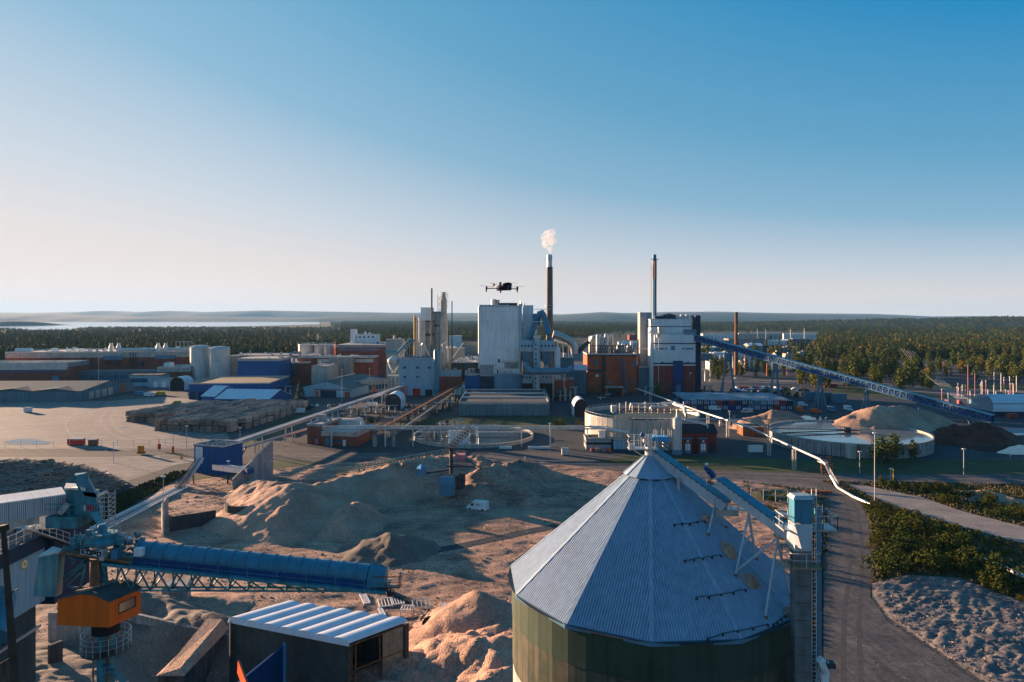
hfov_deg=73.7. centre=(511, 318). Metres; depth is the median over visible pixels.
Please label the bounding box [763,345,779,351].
town building
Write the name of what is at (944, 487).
shrub
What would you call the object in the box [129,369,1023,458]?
asphalt
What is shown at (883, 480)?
shrub
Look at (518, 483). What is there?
chip pile
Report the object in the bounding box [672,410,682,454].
slim silo
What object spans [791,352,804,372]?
leafy tree
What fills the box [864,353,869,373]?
spruce tree
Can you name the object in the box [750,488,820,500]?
earth mound
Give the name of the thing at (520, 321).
service tower
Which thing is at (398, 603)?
scrap frame
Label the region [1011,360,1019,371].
leafy tree
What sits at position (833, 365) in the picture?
leafy tree
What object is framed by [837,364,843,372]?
leafy tree
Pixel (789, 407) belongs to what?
cargo container
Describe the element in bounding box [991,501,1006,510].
shrub
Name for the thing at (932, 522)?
shrub
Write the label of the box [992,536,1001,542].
shrub
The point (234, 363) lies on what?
grey hall
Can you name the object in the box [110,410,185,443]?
tyre track
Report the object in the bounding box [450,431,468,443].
screen wall
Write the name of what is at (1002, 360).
leafy tree
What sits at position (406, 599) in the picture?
chain conveyor
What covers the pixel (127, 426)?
tyre track
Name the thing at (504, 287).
drone
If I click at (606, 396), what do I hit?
process skid
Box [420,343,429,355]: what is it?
bent gallery
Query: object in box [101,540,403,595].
stacker boom
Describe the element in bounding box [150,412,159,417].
log bundle
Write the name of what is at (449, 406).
process skid
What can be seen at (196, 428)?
log bundle
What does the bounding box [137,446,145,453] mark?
road machine
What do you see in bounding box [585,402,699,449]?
storage tank
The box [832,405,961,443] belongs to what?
chip pile
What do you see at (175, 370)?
brick annex
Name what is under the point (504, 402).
flat warehouse
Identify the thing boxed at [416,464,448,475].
feed hopper
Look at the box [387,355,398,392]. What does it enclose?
chip hopper
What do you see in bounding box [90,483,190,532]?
conveyor
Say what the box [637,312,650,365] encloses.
slab tower
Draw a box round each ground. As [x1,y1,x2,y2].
[0,347,1023,681]
[36,460,815,676]
[871,575,1023,681]
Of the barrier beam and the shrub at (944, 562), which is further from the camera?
the barrier beam
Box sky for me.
[0,0,1023,315]
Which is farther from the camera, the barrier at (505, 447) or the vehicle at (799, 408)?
the vehicle at (799, 408)
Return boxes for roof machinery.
[0,519,69,551]
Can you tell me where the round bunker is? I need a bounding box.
[225,503,246,513]
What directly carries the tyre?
on the chip ground at (431, 587)
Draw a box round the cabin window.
[118,596,135,613]
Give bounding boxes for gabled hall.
[300,373,376,397]
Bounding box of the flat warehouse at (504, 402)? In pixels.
[459,388,549,415]
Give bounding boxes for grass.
[91,474,182,523]
[184,476,208,481]
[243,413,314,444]
[273,459,319,467]
[393,416,573,427]
[592,455,1023,473]
[706,384,1023,399]
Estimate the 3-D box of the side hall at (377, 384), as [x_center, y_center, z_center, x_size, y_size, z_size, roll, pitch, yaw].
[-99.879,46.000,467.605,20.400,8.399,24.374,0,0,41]
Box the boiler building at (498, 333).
[478,299,518,388]
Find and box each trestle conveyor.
[370,383,461,439]
[399,392,454,430]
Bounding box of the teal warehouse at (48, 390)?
[0,381,133,401]
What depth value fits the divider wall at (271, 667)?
84.11 m
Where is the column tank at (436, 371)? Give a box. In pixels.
[434,349,438,396]
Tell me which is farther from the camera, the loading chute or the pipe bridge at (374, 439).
the pipe bridge at (374, 439)
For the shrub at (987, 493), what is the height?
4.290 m
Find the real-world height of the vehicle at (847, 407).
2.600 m
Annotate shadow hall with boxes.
[79,369,156,380]
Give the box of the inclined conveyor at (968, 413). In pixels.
[692,334,995,422]
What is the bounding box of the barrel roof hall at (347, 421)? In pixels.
[338,418,364,424]
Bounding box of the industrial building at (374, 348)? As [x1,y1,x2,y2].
[336,342,385,374]
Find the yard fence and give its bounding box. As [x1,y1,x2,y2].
[0,435,222,446]
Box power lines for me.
[902,350,976,404]
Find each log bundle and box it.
[125,409,137,415]
[130,416,139,421]
[135,410,146,415]
[140,410,152,416]
[140,417,147,422]
[145,410,158,416]
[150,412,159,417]
[154,417,164,424]
[154,423,166,430]
[155,411,167,417]
[158,408,170,411]
[161,412,174,417]
[161,416,173,423]
[161,424,170,430]
[167,417,180,423]
[168,424,173,430]
[173,424,181,430]
[174,418,183,424]
[180,424,191,430]
[181,417,192,424]
[187,417,199,423]
[187,425,194,430]
[192,417,204,424]
[193,424,201,431]
[199,425,208,431]
[200,418,210,424]
[205,425,215,431]
[206,418,217,424]
[213,425,222,431]
[214,418,224,424]
[219,426,226,431]
[220,418,231,425]
[226,418,237,425]
[226,425,238,431]
[235,416,245,422]
[241,416,252,422]
[241,422,251,429]
[250,414,259,420]
[251,420,259,426]
[256,411,266,417]
[257,418,266,423]
[264,409,273,415]
[264,416,273,421]
[271,414,279,419]
[273,408,279,414]
[279,407,285,412]
[279,412,286,417]
[283,405,291,410]
[288,403,296,408]
[295,401,302,406]
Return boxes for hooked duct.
[525,313,543,340]
[535,310,551,339]
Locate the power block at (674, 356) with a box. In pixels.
[647,313,700,393]
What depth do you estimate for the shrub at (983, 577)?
126.63 m
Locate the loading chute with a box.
[816,656,835,681]
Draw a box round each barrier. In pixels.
[499,446,511,448]
[528,446,548,448]
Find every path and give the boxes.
[0,449,193,456]
[437,523,561,552]
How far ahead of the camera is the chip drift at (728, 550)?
54.28 m
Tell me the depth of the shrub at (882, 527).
156.29 m
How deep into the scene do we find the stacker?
186.28 m
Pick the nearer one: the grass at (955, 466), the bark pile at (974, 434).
the grass at (955, 466)
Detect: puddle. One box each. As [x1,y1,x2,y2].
[6,439,50,443]
[798,415,826,419]
[956,445,1023,454]
[1004,428,1023,434]
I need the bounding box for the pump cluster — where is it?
[497,366,511,372]
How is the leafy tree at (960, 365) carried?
on the asphalt
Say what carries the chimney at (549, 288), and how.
on the asphalt
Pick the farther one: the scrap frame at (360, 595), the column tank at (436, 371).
the column tank at (436, 371)
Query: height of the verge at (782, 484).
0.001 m
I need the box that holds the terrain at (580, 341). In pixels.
[0,322,825,346]
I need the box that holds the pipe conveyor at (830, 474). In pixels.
[635,388,871,504]
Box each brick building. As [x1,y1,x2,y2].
[307,414,341,443]
[321,424,374,446]
[439,367,461,393]
[736,423,763,435]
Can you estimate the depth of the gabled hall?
433.82 m
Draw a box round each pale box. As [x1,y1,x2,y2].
[311,362,338,384]
[329,355,353,377]
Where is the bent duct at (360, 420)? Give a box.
[356,417,363,425]
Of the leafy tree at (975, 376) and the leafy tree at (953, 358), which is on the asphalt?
the leafy tree at (975, 376)
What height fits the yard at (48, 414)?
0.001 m
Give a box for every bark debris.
[38,465,815,636]
[43,467,814,674]
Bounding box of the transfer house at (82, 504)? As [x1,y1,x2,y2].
[45,472,115,559]
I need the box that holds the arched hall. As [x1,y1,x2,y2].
[970,394,1023,415]
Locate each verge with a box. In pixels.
[713,479,827,547]
[846,484,1023,597]
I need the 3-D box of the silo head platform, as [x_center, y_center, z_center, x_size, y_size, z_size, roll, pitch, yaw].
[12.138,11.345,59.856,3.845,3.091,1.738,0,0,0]
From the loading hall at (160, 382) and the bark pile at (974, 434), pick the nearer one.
the bark pile at (974, 434)
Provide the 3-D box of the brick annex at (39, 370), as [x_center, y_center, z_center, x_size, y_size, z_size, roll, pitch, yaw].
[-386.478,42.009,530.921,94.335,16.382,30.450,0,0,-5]
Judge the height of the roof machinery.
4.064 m
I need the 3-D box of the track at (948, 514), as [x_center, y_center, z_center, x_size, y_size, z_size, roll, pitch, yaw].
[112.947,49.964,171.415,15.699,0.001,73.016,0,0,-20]
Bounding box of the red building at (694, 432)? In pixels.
[682,424,717,451]
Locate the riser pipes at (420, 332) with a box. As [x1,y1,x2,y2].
[419,318,424,356]
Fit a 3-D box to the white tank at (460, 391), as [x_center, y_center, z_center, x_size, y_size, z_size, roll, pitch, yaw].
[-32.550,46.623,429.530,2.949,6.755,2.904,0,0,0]
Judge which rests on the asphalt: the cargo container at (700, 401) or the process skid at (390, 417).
the process skid at (390, 417)
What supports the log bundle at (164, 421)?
on the log bundle at (164, 427)
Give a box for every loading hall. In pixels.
[129,373,169,385]
[148,377,174,386]
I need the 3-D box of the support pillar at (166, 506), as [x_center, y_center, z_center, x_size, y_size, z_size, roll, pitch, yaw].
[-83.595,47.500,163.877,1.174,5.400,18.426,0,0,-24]
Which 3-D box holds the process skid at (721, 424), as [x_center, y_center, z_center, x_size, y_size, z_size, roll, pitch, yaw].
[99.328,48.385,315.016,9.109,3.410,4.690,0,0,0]
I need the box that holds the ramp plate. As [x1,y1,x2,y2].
[237,660,247,681]
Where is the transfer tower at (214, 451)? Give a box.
[193,439,243,474]
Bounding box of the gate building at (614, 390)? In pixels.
[604,386,623,395]
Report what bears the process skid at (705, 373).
on the asphalt
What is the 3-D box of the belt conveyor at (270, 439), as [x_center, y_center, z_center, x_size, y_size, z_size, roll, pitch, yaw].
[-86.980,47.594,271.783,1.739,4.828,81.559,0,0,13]
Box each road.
[100,462,192,503]
[160,452,1023,484]
[707,379,1023,395]
[788,481,977,681]
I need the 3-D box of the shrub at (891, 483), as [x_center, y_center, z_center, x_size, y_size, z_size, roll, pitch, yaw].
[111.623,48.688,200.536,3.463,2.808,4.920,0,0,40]
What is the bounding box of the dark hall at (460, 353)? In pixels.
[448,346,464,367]
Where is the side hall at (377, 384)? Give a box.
[353,377,389,392]
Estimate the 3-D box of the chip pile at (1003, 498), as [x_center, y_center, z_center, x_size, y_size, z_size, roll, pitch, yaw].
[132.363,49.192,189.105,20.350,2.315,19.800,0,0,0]
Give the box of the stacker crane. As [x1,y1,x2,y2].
[33,517,144,681]
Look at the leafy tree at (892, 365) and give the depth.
530.75 m
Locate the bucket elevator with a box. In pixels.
[774,489,837,681]
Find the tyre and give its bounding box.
[422,616,430,624]
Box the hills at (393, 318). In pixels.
[0,313,999,321]
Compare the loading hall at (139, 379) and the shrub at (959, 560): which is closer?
the shrub at (959, 560)
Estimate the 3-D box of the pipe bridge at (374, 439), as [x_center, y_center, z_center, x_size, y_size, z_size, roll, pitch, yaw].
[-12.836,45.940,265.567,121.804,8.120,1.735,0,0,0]
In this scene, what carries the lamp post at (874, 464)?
on the verge at (979, 547)
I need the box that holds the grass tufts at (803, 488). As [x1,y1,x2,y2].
[748,482,829,665]
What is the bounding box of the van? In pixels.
[466,499,488,510]
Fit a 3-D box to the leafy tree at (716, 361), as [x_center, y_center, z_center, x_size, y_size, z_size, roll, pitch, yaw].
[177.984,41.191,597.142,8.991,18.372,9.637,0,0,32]
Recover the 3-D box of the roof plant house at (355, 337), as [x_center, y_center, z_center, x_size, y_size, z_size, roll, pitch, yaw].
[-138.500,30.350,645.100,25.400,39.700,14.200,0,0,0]
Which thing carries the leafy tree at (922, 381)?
on the grass at (851, 391)
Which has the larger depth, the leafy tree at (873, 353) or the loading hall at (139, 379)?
the leafy tree at (873, 353)
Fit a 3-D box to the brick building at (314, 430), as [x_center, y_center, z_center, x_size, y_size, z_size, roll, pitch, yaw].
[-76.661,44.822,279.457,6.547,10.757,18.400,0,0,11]
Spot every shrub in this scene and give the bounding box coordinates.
[365,416,383,424]
[552,418,565,427]
[575,418,584,425]
[781,387,791,396]
[858,552,896,576]
[862,501,872,509]
[865,537,884,546]
[867,533,879,543]
[868,510,884,516]
[869,515,896,535]
[872,553,884,566]
[873,502,890,510]
[874,547,910,568]
[875,528,890,542]
[876,474,897,486]
[880,541,909,554]
[884,502,892,508]
[885,480,898,487]
[885,513,911,528]
[886,554,908,571]
[888,544,907,562]
[891,527,926,550]
[892,526,922,542]
[896,508,921,517]
[896,511,925,525]
[897,522,911,537]
[898,480,909,490]
[898,516,922,531]
[899,541,921,556]
[901,550,914,560]
[905,531,929,540]
[906,547,944,572]
[909,485,924,492]
[909,564,916,572]
[910,482,922,488]
[912,526,926,538]
[912,534,930,546]
[915,546,944,571]
[916,527,930,535]
[918,539,940,552]
[920,521,942,535]
[921,480,943,490]
[922,482,936,492]
[928,524,941,536]
[930,488,943,496]
[931,532,962,548]
[933,533,961,546]
[936,491,952,503]
[936,517,950,524]
[937,482,951,492]
[938,548,952,554]
[940,485,967,498]
[941,522,960,533]
[941,530,972,551]
[942,555,958,570]
[944,528,975,542]
[944,544,961,554]
[945,548,977,575]
[948,494,961,504]
[954,530,972,548]
[956,544,980,559]
[957,557,974,570]
[958,491,970,498]
[959,486,975,495]
[964,502,975,508]
[971,552,1013,580]
[973,529,980,536]
[973,551,1015,576]
[973,569,1008,586]
[976,561,1023,591]
[977,488,997,500]
[979,494,995,504]
[979,501,989,508]
[979,569,1013,594]
[981,537,990,543]
[983,507,994,514]
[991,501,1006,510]
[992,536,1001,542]
[994,506,1010,518]
[996,548,1008,554]
[1007,503,1021,515]
[1015,593,1023,599]
[1016,510,1023,519]
[1017,578,1023,589]
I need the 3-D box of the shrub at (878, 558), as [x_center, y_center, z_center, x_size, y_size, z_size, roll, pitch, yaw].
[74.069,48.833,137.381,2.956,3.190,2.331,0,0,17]
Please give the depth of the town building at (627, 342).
1163.34 m
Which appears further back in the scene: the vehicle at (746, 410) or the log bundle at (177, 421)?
the vehicle at (746, 410)
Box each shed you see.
[228,600,408,681]
[554,377,573,398]
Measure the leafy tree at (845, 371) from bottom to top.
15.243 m
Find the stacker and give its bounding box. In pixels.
[439,425,482,495]
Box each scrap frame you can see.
[359,593,370,604]
[377,597,392,606]
[378,607,385,614]
[391,596,404,605]
[400,605,414,615]
[412,598,430,618]
[418,607,436,618]
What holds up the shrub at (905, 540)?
on the verge at (979, 547)
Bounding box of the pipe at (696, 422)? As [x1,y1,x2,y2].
[684,419,707,427]
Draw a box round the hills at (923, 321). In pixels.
[739,318,1022,326]
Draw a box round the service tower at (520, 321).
[519,300,521,373]
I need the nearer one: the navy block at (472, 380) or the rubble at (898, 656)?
the rubble at (898, 656)
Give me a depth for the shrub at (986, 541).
150.49 m
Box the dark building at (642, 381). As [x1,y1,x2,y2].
[637,366,648,391]
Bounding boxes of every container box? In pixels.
[67,438,85,444]
[87,438,98,445]
[561,447,568,455]
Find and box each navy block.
[465,368,479,390]
[480,375,493,388]
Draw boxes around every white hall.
[201,385,232,399]
[215,389,290,401]
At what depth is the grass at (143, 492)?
192.29 m
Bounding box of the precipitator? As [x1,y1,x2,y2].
[519,330,559,397]
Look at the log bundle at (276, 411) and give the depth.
336.67 m
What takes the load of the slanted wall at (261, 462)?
on the ground at (286, 445)
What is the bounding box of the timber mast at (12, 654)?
[0,524,19,681]
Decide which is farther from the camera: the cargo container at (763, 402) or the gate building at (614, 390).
the gate building at (614, 390)
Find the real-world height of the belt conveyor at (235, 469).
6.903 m
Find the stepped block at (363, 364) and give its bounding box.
[298,354,378,383]
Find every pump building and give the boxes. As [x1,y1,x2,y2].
[583,430,611,448]
[612,438,625,448]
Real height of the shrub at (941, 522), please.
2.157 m
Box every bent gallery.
[385,338,422,357]
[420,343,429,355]
[441,342,463,361]
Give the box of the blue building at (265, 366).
[237,356,291,384]
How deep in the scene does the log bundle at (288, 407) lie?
350.23 m
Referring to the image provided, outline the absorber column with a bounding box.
[438,292,448,368]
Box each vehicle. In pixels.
[134,391,143,395]
[144,392,154,396]
[155,391,165,395]
[295,408,304,412]
[709,405,720,410]
[740,408,752,412]
[796,406,804,411]
[798,402,807,405]
[810,408,821,412]
[827,406,836,411]
[843,405,852,410]
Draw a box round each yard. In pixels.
[0,397,229,448]
[0,455,193,481]
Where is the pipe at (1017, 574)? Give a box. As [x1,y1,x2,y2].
[984,557,1023,577]
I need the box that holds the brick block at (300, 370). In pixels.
[291,358,310,383]
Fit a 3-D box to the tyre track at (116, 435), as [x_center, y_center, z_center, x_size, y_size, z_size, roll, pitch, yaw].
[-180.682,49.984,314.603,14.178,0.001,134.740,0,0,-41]
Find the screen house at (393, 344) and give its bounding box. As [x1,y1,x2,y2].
[386,335,404,390]
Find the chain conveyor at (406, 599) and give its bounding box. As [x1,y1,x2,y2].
[387,589,432,610]
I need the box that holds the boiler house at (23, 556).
[0,515,89,681]
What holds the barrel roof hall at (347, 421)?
on the asphalt
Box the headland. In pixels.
[0,321,66,325]
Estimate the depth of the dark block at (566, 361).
440.00 m
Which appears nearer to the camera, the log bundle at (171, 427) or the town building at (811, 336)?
the log bundle at (171, 427)
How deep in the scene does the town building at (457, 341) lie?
984.45 m
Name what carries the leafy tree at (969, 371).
on the asphalt
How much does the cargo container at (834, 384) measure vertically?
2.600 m
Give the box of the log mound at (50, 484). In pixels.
[3,466,117,492]
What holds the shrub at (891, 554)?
on the verge at (979, 547)
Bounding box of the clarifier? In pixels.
[769,420,933,458]
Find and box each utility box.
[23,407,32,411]
[366,402,376,406]
[747,445,762,452]
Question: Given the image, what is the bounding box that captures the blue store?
[188,376,289,398]
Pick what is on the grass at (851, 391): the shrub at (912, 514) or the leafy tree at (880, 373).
the leafy tree at (880, 373)
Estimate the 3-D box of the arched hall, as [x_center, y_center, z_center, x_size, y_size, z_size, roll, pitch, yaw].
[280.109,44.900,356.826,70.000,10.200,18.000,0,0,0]
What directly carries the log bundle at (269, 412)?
on the log bundle at (269, 418)
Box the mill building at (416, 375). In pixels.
[399,355,433,394]
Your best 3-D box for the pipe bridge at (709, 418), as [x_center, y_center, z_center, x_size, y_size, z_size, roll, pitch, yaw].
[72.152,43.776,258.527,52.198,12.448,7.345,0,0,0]
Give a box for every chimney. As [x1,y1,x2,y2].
[545,255,554,367]
[651,254,657,318]
[734,312,738,374]
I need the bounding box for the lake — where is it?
[0,322,319,329]
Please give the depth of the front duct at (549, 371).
410.80 m
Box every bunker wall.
[48,612,228,642]
[48,640,62,663]
[158,636,222,681]
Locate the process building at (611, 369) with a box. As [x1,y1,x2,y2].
[583,351,636,393]
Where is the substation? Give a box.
[941,376,1013,403]
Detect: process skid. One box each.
[278,386,293,395]
[326,404,347,410]
[340,407,369,416]
[368,405,398,412]
[386,411,411,420]
[405,402,439,413]
[427,402,452,409]
[437,419,463,425]
[446,393,460,403]
[558,387,577,400]
[597,394,610,399]
[643,386,654,395]
[702,363,713,381]
[702,384,713,392]
[716,420,738,426]
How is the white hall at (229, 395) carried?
on the yard at (48, 414)
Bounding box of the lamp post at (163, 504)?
[161,476,165,536]
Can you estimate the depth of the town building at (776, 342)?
1253.57 m
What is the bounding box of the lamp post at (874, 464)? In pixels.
[872,432,876,499]
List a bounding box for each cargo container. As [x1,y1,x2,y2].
[682,399,690,404]
[690,399,696,404]
[696,399,703,404]
[697,405,703,409]
[702,399,709,404]
[708,399,715,404]
[715,399,722,404]
[721,399,728,404]
[723,405,728,409]
[727,399,734,404]
[729,405,734,409]
[733,399,741,404]
[735,405,741,409]
[740,399,747,404]
[746,399,753,404]
[752,399,760,404]
[754,405,760,409]
[758,399,766,404]
[761,405,766,409]
[764,399,773,404]
[767,405,773,409]
[771,399,779,404]
[774,405,779,409]
[777,399,785,404]
[780,405,785,409]
[783,399,792,404]
[786,405,792,409]
[804,392,815,400]
[816,392,830,401]
[823,383,836,386]
[831,393,846,402]
[1006,413,1018,418]
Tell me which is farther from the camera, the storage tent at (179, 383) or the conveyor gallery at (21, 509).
the storage tent at (179, 383)
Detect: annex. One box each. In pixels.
[0,360,88,380]
[157,362,191,376]
[574,365,586,393]
[682,438,691,453]
[697,438,707,453]
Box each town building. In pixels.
[449,335,461,346]
[555,346,569,352]
[618,340,636,346]
[627,334,637,339]
[701,333,734,339]
[701,352,710,359]
[705,360,711,369]
[709,351,724,359]
[713,346,724,351]
[724,338,763,344]
[738,333,782,339]
[738,353,750,359]
[738,359,757,369]
[744,342,762,351]
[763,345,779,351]
[765,339,786,344]
[772,350,781,356]
[781,338,810,344]
[782,346,797,351]
[782,352,793,359]
[783,333,815,339]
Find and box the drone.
[480,282,520,292]
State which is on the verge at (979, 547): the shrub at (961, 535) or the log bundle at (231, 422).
the shrub at (961, 535)
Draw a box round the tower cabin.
[420,307,433,320]
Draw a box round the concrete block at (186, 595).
[162,577,190,599]
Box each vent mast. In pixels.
[431,288,432,357]
[451,301,452,361]
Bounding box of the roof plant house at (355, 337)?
[350,329,379,342]
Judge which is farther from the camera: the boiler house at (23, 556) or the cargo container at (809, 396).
the cargo container at (809, 396)
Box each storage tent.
[169,375,193,389]
[384,391,405,408]
[571,396,587,416]
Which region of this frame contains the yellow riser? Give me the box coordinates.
[414,315,417,356]
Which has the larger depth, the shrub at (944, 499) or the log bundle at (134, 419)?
the log bundle at (134, 419)
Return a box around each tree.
[293,379,306,399]
[652,381,662,395]
[709,356,719,369]
[711,358,716,378]
[714,366,720,380]
[718,358,729,377]
[738,361,745,375]
[753,357,760,368]
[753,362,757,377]
[760,360,768,372]
[766,366,771,376]
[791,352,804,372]
[795,370,807,387]
[805,372,810,383]
[806,354,813,364]
[810,361,826,387]
[815,347,827,363]
[820,360,831,386]
[823,378,831,385]
[829,358,838,371]
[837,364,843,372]
[839,355,844,364]
[841,367,851,386]
[847,356,862,375]
[847,369,861,389]
[858,359,867,377]
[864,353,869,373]
[867,360,877,376]
[867,366,875,381]
[867,435,893,462]
[868,349,876,365]
[868,353,873,365]
[869,368,877,381]
[875,348,881,361]
[876,360,885,381]
[876,367,883,382]
[877,350,886,362]
[882,432,904,461]
[886,356,900,381]
[894,367,908,388]
[900,353,906,361]
[901,361,915,388]
[906,439,920,457]
[911,355,924,380]
[916,357,923,382]
[919,370,927,388]
[922,365,936,385]
[924,350,933,363]
[924,368,934,390]
[928,360,936,373]
[934,357,943,372]
[941,360,952,377]
[950,350,956,366]
[955,349,967,365]
[957,360,966,373]
[965,358,975,370]
[965,361,973,376]
[970,365,979,381]
[971,353,979,365]
[975,354,986,373]
[984,359,995,378]
[990,351,997,369]
[995,355,1008,379]
[1005,362,1014,379]
[1010,350,1023,364]
[1010,365,1023,381]
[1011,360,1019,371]
[1017,363,1023,378]
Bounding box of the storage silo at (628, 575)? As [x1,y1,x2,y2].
[508,455,789,681]
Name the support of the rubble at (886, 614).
on the road at (877, 626)
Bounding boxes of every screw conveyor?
[652,448,738,515]
[703,465,799,539]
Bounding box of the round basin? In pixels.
[414,424,533,447]
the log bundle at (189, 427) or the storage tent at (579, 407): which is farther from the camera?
the storage tent at (579, 407)
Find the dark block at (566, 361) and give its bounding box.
[560,352,573,394]
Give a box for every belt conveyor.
[175,457,200,488]
[183,457,203,486]
[212,464,253,482]
[233,386,402,452]
[243,428,306,455]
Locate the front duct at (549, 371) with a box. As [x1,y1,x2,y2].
[523,360,573,400]
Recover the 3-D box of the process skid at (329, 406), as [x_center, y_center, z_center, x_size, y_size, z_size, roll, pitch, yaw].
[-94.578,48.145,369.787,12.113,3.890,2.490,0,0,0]
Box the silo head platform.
[627,429,671,456]
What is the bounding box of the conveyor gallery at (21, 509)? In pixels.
[0,487,66,527]
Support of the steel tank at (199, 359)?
on the asphalt
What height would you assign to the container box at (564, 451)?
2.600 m
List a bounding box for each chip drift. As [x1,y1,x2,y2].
[77,579,117,592]
[156,619,228,675]
[700,514,710,523]
[721,541,736,558]
[741,572,760,589]
[783,606,789,617]
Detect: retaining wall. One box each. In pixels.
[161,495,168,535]
[169,510,215,530]
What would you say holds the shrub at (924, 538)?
on the verge at (979, 547)
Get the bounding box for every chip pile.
[36,641,157,681]
[63,592,229,681]
[188,592,254,615]
[200,463,424,544]
[223,478,286,504]
[317,502,390,540]
[337,532,441,567]
[344,454,503,496]
[353,646,425,681]
[372,624,512,681]
[409,590,511,638]
[432,459,564,508]
[729,410,805,432]
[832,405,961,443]
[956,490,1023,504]
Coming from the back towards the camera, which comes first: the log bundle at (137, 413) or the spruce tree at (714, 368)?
the spruce tree at (714, 368)
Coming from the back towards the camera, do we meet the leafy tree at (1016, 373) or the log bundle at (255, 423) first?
the leafy tree at (1016, 373)
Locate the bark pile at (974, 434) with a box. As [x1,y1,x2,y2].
[932,422,1022,446]
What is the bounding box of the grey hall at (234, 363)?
[230,350,323,375]
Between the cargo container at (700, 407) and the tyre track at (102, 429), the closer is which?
the tyre track at (102, 429)
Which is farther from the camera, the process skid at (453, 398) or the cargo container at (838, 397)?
the cargo container at (838, 397)
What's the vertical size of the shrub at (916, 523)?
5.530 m
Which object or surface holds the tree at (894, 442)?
on the grass at (955, 466)
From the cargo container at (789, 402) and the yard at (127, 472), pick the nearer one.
the yard at (127, 472)
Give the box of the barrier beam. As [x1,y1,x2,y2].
[804,491,831,492]
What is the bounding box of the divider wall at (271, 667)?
[238,642,285,681]
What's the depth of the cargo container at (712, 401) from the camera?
371.56 m
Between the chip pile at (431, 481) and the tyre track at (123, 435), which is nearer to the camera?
the chip pile at (431, 481)
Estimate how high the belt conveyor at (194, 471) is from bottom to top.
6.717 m
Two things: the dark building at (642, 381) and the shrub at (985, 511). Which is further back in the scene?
the dark building at (642, 381)
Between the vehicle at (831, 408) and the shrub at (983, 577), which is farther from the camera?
the vehicle at (831, 408)
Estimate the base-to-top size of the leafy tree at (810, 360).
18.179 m
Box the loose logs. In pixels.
[0,458,129,496]
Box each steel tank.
[190,345,209,381]
[209,346,229,377]
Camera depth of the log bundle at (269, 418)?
329.14 m
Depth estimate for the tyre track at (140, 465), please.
231.42 m
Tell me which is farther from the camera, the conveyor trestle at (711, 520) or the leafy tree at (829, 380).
the leafy tree at (829, 380)
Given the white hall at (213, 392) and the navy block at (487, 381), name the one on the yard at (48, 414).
the white hall at (213, 392)
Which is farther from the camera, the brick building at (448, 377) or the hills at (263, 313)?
the hills at (263, 313)
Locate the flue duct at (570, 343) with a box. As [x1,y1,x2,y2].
[552,331,589,355]
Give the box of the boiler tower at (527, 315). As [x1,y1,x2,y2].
[521,303,549,372]
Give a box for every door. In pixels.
[52,376,58,380]
[190,391,194,398]
[320,390,335,396]
[326,438,329,445]
[344,392,349,396]
[608,388,621,395]
[685,443,690,452]
[700,443,705,452]
[710,443,713,451]
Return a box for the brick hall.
[5,341,191,369]
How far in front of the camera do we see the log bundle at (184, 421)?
302.18 m
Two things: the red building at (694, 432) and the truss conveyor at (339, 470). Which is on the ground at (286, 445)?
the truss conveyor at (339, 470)
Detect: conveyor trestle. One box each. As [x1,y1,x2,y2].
[706,507,727,535]
[734,512,757,577]
[738,533,789,619]
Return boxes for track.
[0,422,90,436]
[12,425,108,439]
[20,417,125,441]
[55,424,151,436]
[65,412,123,449]
[71,417,177,439]
[77,411,156,449]
[89,421,192,441]
[90,411,162,446]
[100,410,168,444]
[102,460,180,470]
[105,410,180,444]
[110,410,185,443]
[121,409,194,441]
[299,454,1012,479]
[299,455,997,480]
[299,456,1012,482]
[833,490,852,681]
[844,493,863,681]
[847,484,1023,542]
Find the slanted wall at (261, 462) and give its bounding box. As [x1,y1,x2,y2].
[232,440,272,489]
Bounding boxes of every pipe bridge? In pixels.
[322,426,606,446]
[632,418,768,434]
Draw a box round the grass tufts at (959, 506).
[823,479,1023,601]
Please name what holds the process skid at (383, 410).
on the asphalt
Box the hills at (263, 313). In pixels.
[0,310,1023,317]
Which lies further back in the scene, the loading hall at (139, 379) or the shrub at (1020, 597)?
the loading hall at (139, 379)
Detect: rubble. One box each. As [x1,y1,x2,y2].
[861,641,957,680]
[867,527,978,681]
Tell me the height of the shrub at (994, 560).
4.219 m
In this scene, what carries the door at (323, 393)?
in the gabled hall
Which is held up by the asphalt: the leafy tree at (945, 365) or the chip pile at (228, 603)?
the leafy tree at (945, 365)
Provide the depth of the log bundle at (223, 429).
299.58 m
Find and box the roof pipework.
[589,333,648,379]
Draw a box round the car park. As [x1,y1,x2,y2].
[707,384,831,394]
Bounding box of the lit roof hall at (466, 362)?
[451,354,479,380]
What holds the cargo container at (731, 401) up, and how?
on the cargo container at (731, 407)
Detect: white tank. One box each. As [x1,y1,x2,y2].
[458,387,462,397]
[461,384,464,394]
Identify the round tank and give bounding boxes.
[298,344,313,352]
[314,344,322,352]
[323,344,335,354]
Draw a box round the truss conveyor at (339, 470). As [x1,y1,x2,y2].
[333,448,448,473]
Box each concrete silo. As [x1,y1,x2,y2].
[418,321,422,355]
[425,321,434,356]
[433,311,440,369]
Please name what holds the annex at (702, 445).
on the asphalt
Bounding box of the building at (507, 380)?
[494,373,522,388]
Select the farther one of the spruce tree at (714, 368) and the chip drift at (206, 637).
the spruce tree at (714, 368)

